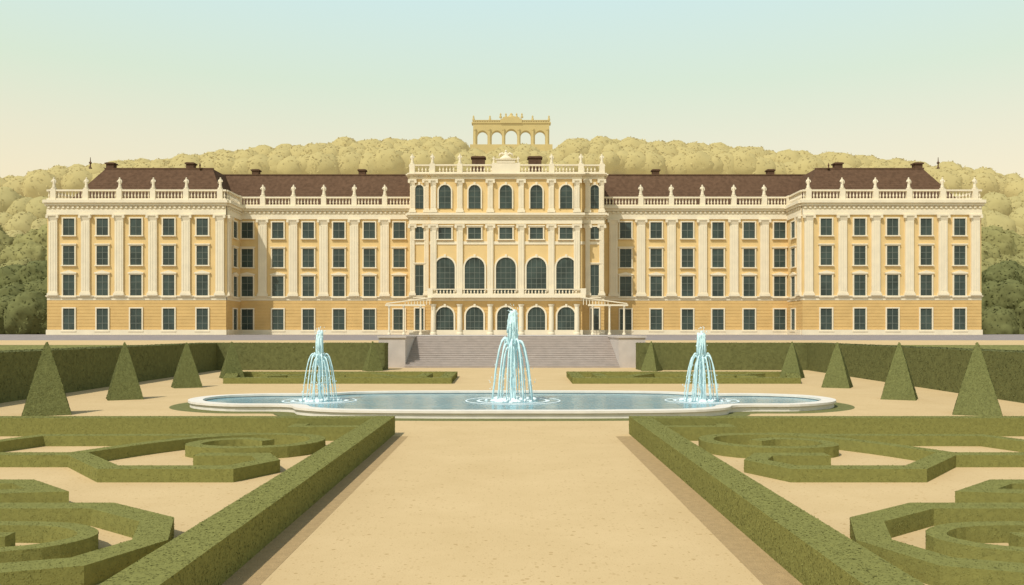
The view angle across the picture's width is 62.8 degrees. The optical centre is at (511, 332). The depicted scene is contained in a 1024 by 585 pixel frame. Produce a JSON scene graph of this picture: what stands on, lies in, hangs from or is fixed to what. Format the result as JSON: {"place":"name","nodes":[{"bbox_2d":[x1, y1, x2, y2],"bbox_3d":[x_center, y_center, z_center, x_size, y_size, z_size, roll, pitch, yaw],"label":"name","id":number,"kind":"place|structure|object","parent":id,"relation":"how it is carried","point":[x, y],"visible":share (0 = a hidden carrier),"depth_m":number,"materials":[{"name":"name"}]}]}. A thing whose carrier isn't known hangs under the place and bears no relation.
{"place":"outdoors","nodes":[
{"label":"outdoors","id":0,"kind":"place"},
{"bbox_2d":[0,368,1023,584],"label":"gravel court","id":1,"kind":"object","parent":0,"point":[511,503],"visible":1,"depth_m":20.64,"materials":[{"name":"beige gravel"}]},
{"bbox_2d":[21,342,71,415],"bbox_3d":[-22.702,2.249,40.897,2.148,3.574,2.140,0,0,-29],"label":"topiary cone","id":2,"kind":"object","parent":1,"relation":"on","point":[46,396],"visible":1,"depth_m":40.32,"materials":[{"name":"green plant"}]},
{"bbox_2d":[0,479,173,584],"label":"parterre hedge","id":3,"kind":"object","parent":1,"relation":"on","point":[53,522],"visible":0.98,"depth_m":15.49,"materials":[{"name":"green plant"}]},
{"bbox_2d":[106,342,143,400],"bbox_3d":[-23.204,2.308,50.198,1.960,3.448,1.978,0,0,-29],"label":"topiary cone","id":4,"kind":"object","parent":1,"relation":"on","point":[124,384],"visible":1,"depth_m":49.68,"materials":[{"name":"green plant"}]},
{"bbox_2d":[0,423,358,482],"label":"parterre hedge","id":5,"kind":"object","parent":1,"relation":"on","point":[226,457],"visible":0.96,"depth_m":26.35,"materials":[{"name":"green plant"}]},
{"bbox_2d":[171,343,202,387],"bbox_3d":[-23.607,2.394,60.800,1.980,3.288,1.966,0,0,-29],"label":"topiary cone","id":6,"kind":"object","parent":1,"relation":"on","point":[186,375],"visible":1,"depth_m":60.28,"materials":[{"name":"green plant"}]},
{"bbox_2d":[0,342,388,402],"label":"tall clipped hedge","id":7,"kind":"object","parent":1,"relation":"on","point":[84,368],"visible":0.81,"depth_m":71.08,"materials":[{"name":"green plant"}]},
{"bbox_2d":[0,416,394,584],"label":"clipped hedge","id":8,"kind":"object","parent":1,"relation":"on","point":[222,546],"visible":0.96,"depth_m":18.85,"materials":[{"name":"green plant"}]},
{"bbox_2d":[219,342,244,378],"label":"topiary cone","id":9,"kind":"object","parent":1,"relation":"on","point":[231,364],"visible":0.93,"depth_m":72.86,"materials":[{"name":"green plant"}]},
{"bbox_2d":[222,436,407,584],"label":"soil bed","id":10,"kind":"object","parent":1,"relation":"on","point":[265,563],"visible":1,"depth_m":17.32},
{"bbox_2d":[223,371,457,383],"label":"parterre hedge","id":11,"kind":"object","parent":1,"relation":"on","point":[358,377],"visible":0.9,"depth_m":65.33,"materials":[{"name":"green plant"}]},
{"bbox_2d":[362,341,382,370],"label":"topiary cone","id":12,"kind":"object","parent":1,"relation":"on","point":[372,362],"visible":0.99,"depth_m":86.17,"materials":[{"name":"green plant"}]},
{"bbox_2d":[169,390,854,420],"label":"fountain pool","id":13,"kind":"structure","parent":1,"relation":"on","point":[454,405],"depth_m":42.96,"materials":[{"name":"liquid"}]},
{"bbox_2d":[282,326,356,403],"bbox_3d":[-10.592,1.733,46.192,4.055,4.116,4.055,0,0,0],"label":"fountain jet","id":14,"kind":"object","parent":13,"relation":"on","point":[320,361],"visible":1,"depth_m":46.05,"materials":[{"name":"liquid"}]},
{"bbox_2d":[465,304,560,404],"bbox_3d":[0.045,1.111,46.189,5.261,5.366,5.256,0,0,0],"label":"fountain jet","id":15,"kind":"object","parent":13,"relation":"on","point":[512,342],"visible":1,"depth_m":46.00,"materials":[{"name":"liquid"}]},
{"bbox_2d":[665,327,739,403],"bbox_3d":[10.458,1.731,46.192,4.055,4.120,4.055,0,0,0],"label":"fountain jet","id":16,"kind":"object","parent":13,"relation":"on","point":[701,355],"visible":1,"depth_m":46.05,"materials":[{"name":"liquid"}]},
{"bbox_2d":[641,341,661,370],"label":"topiary cone","id":17,"kind":"object","parent":1,"relation":"on","point":[651,362],"visible":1,"depth_m":86.17,"materials":[{"name":"green plant"}]},
{"bbox_2d":[566,371,800,383],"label":"parterre hedge","id":18,"kind":"object","parent":1,"relation":"on","point":[669,377],"visible":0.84,"depth_m":65.37,"materials":[{"name":"green plant"}]},
{"bbox_2d":[616,436,802,584],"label":"soil bed","id":19,"kind":"object","parent":1,"relation":"on","point":[758,562],"visible":1,"depth_m":17.32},
{"bbox_2d":[780,341,804,378],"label":"topiary cone","id":20,"kind":"object","parent":1,"relation":"on","point":[791,364],"visible":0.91,"depth_m":72.87,"materials":[{"name":"green plant"}]},
{"bbox_2d":[629,415,1023,584],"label":"clipped hedge","id":21,"kind":"object","parent":1,"relation":"on","point":[801,546],"visible":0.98,"depth_m":18.85,"materials":[{"name":"green plant"}]},
{"bbox_2d":[636,342,1023,402],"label":"tall clipped hedge","id":22,"kind":"object","parent":1,"relation":"on","point":[940,368],"visible":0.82,"depth_m":71.12,"materials":[{"name":"green plant"}]},
{"bbox_2d":[821,342,852,387],"bbox_3d":[23.602,2.381,60.796,1.957,3.294,1.957,0,0,29],"label":"topiary cone","id":23,"kind":"object","parent":1,"relation":"on","point":[837,375],"visible":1,"depth_m":60.29,"materials":[{"name":"green plant"}]},
{"bbox_2d":[665,423,1023,482],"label":"parterre hedge","id":24,"kind":"object","parent":1,"relation":"on","point":[796,457],"visible":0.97,"depth_m":26.35,"materials":[{"name":"green plant"}]},
{"bbox_2d":[880,342,917,400],"bbox_3d":[23.206,2.306,50.193,1.965,3.455,1.960,0,0,29],"label":"topiary cone","id":25,"kind":"object","parent":1,"relation":"on","point":[899,384],"visible":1,"depth_m":49.67,"materials":[{"name":"green plant"}]},
{"bbox_2d":[849,479,1023,584],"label":"parterre hedge","id":26,"kind":"object","parent":1,"relation":"on","point":[970,522],"visible":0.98,"depth_m":15.49,"materials":[{"name":"green plant"}]},
{"bbox_2d":[952,342,1002,415],"bbox_3d":[22.694,2.263,40.897,2.138,3.559,2.142,0,0,29],"label":"topiary cone","id":27,"kind":"object","parent":1,"relation":"on","point":[977,396],"visible":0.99,"depth_m":40.32,"materials":[{"name":"green plant"}]},
{"bbox_2d":[0,334,1023,350],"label":"terrace","id":28,"kind":"structure","parent":0,"point":[39,341],"depth_m":120.30,"materials":[{"name":"beige stone"}]},
{"bbox_2d":[0,259,1023,333],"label":"woodland","id":29,"kind":"object","parent":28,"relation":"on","point":[23,300],"visible":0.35,"depth_m":190.66,"materials":[{"name":"green plant"}]},
{"bbox_2d":[42,150,985,334],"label":"palace","id":30,"kind":"structure","parent":28,"relation":"on","point":[837,248],"depth_m":157.00,"materials":[{"name":"paint"}]},
{"bbox_2d":[63,185,964,329],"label":"window panes","id":31,"kind":"structure","parent":30,"relation":"in","point":[444,191],"depth_m":156.90,"materials":[{"name":"glass"}]},
{"bbox_2d":[0,224,1023,310],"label":"woodland","id":32,"kind":"object","parent":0,"point":[998,244],"depth_m":238.26,"materials":[{"name":"green plant"}]},
{"bbox_2d":[0,0,1023,177],"label":"sky","id":33,"kind":"structure","parent":0,"point":[104,81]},
{"label":"ground","id":34,"kind":"structure","parent":0,"visible":0},
{"bbox_2d":[377,335,646,367],"bbox_3d":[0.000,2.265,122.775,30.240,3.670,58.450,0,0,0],"label":"stone staircase","id":35,"kind":"structure","parent":34,"relation":"on","point":[481,351],"depth_m":97.32,"materials":[{"name":"grey stone"}]},
{"bbox_3d":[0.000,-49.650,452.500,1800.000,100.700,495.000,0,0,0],"label":"hillside","id":36,"kind":"structure","parent":0,"visible":0},
{"bbox_2d":[470,113,552,153],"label":"gloriette colonnade","id":37,"kind":"object","parent":36,"relation":"on","point":[518,126],"visible":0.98,"depth_m":486.00,"materials":[{"name":"stone"}]},
{"bbox_2d":[0,136,1023,197],"bbox_3d":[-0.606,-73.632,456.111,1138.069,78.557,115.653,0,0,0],"label":"distant forest","id":38,"kind":"object","parent":36,"relation":"on","point":[390,155],"visible":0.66,"depth_m":408.20,"materials":[{"name":"green plant"}]},
{"bbox_2d":[0,187,1023,236],"bbox_3d":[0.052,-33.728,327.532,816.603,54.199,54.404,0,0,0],"label":"distant forest","id":39,"kind":"object","parent":36,"relation":"on","point":[19,214],"visible":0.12,"depth_m":336.90,"materials":[{"name":"green plant"}]}
]}

